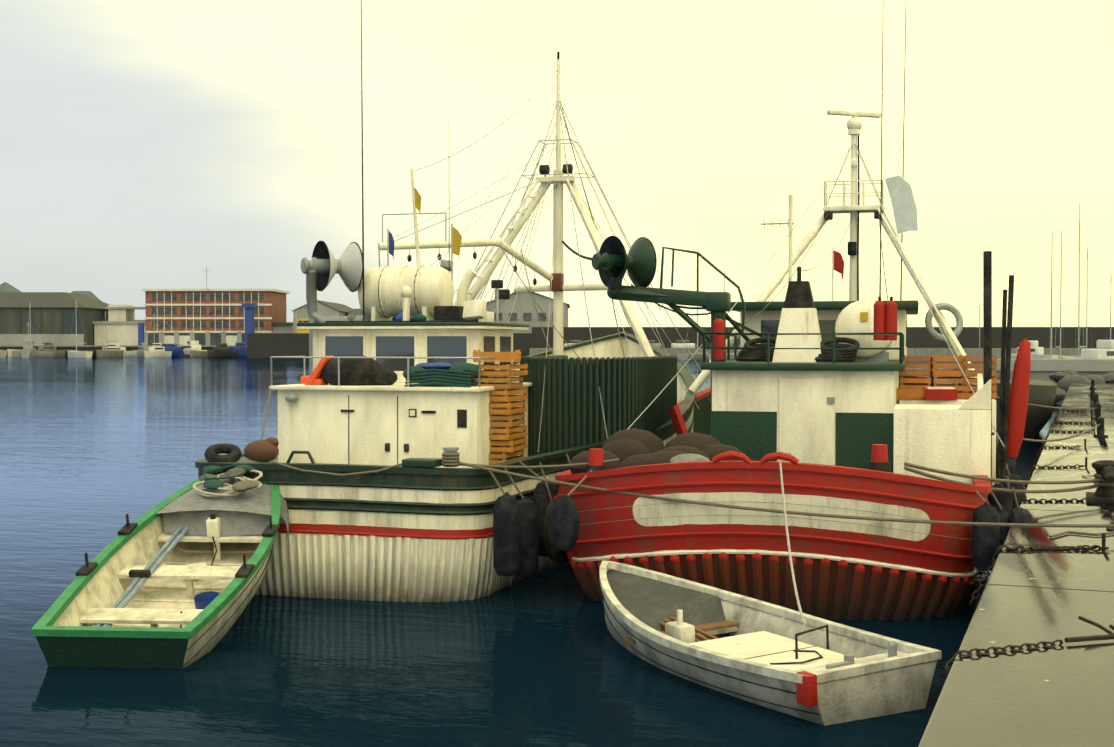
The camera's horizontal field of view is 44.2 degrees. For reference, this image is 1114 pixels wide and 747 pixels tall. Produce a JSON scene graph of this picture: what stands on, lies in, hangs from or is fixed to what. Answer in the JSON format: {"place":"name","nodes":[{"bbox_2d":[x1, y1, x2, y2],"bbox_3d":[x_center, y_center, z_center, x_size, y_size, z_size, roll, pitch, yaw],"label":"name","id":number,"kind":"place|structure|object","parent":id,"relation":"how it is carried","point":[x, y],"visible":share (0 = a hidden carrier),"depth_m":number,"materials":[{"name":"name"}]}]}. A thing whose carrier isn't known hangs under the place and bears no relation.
{"place":"outdoors","nodes":[
{"label":"outdoors","id":0,"kind":"place"},
{"bbox_2d":[0,282,145,320],"bbox_3d":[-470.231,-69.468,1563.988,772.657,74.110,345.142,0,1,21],"label":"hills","id":1,"kind":"structure","parent":0,"point":[5,287],"depth_m":1602.73,"materials":[{"name":"grey"}]},
{"bbox_2d":[0,267,569,357],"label":"waterfront buildings","id":2,"kind":"structure","parent":0,"point":[206,322],"depth_m":295.37,"materials":[{"name":"concrete"}]},
{"bbox_2d":[198,404,693,601],"bbox_3d":[-0.466,1.209,22.439,5.644,3.800,15.488,0,1,21],"label":"white hull boat","id":3,"kind":"object","parent":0,"point":[399,523],"visible":0.23,"depth_m":14.95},
{"bbox_2d":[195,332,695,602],"bbox_3d":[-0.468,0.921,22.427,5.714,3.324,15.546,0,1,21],"label":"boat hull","id":4,"kind":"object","parent":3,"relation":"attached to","point":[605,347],"visible":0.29,"depth_m":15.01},
{"bbox_2d":[270,70,710,475],"bbox_3d":[-0.463,-2.067,21.985,5.211,6.037,14.867,0,1,21],"label":"white rigging boat","id":5,"kind":"object","parent":3,"relation":"attached to","point":[444,264],"visible":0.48,"depth_m":21.77,"materials":[{"name":"white metal"}]},
{"bbox_2d":[0,356,1063,746],"bbox_3d":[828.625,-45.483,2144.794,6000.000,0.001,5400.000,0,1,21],"label":"water","id":6,"kind":"structure","parent":0,"point":[94,452],"depth_m":12.59,"materials":[{"name":"blue liquid"}]},
{"bbox_2d":[31,457,288,668],"bbox_3d":[-3.679,1.853,13.891,1.663,1.702,4.248,0,1,4],"label":"rowboat","id":7,"kind":"object","parent":6,"relation":"in","point":[174,580],"visible":0.94,"depth_m":13.64,"materials":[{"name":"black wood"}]},
{"bbox_2d":[261,388,805,624],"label":"painters","id":8,"kind":"object","parent":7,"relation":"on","point":[790,557],"visible":0.92,"depth_m":13.00,"materials":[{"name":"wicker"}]},
{"bbox_2d":[204,0,710,577],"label":"fishing boat","id":9,"kind":"object","parent":6,"relation":"on","point":[412,384],"visible":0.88,"depth_m":18.34,"materials":[{"name":"white metal"}]},
{"bbox_2d":[247,304,1113,358],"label":"breakwater","id":10,"kind":"object","parent":6,"relation":"on","point":[922,341],"visible":0.31,"depth_m":248.83,"materials":[{"name":"concrete"}]},
{"bbox_2d":[599,560,941,725],"bbox_3d":[1.440,2.306,12.046,1.531,0.785,3.985,-1,1,-29],"label":"white dinghy","id":11,"kind":"object","parent":6,"relation":"on","point":[818,670],"visible":0.9,"depth_m":11.37,"materials":[{"name":"white paint"},{"name":"wood"},{"name":"metal"}]},
{"bbox_2d":[559,468,987,619],"bbox_3d":[4.249,1.383,21.361,5.560,3.500,15.982,0,1,21],"label":"boat hull","id":12,"kind":"object","parent":6,"relation":"in","point":[724,520],"visible":0.19,"depth_m":13.84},
{"bbox_2d":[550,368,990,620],"bbox_3d":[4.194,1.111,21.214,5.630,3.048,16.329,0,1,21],"label":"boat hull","id":13,"kind":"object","parent":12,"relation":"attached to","point":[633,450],"visible":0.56,"depth_m":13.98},
{"bbox_2d":[631,135,970,400],"bbox_3d":[4.809,-1.755,23.129,4.903,4.304,11.216,0,1,21],"label":"red boat rigging","id":14,"kind":"object","parent":12,"relation":"attached to","point":[902,200],"visible":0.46,"depth_m":22.01,"materials":[{"name":"metal"}]},
{"bbox_2d":[592,0,1032,570],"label":"red boat fittings","id":15,"kind":"object","parent":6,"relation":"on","point":[802,376],"visible":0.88,"depth_m":17.23,"materials":[{"name":"metal"}]},
{"bbox_2d":[677,203,1113,402],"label":"marina and rocks","id":16,"kind":"object","parent":6,"relation":"in","point":[1063,373],"visible":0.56,"depth_m":73.56,"materials":[{"name":"concrete"}]},
{"bbox_2d":[944,380,1057,441],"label":"boat hull","id":17,"kind":"object","parent":6,"relation":"in","point":[1042,392],"visible":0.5,"depth_m":40.10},
{"bbox_2d":[0,0,1113,326],"label":"sky","id":18,"kind":"structure","parent":0,"point":[145,144],"materials":[{"name":"white"}]},
{"bbox_2d":[918,383,1113,746],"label":"quay","id":19,"kind":"structure","parent":0,"point":[1062,695],"depth_m":8.68,"materials":[{"name":"concrete"}]},
{"bbox_2d":[458,379,1113,685],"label":"mooring ropes","id":20,"kind":"object","parent":19,"relation":"on","point":[1102,481],"visible":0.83,"depth_m":14.14,"materials":[{"name":"grey fabric"}]}
]}

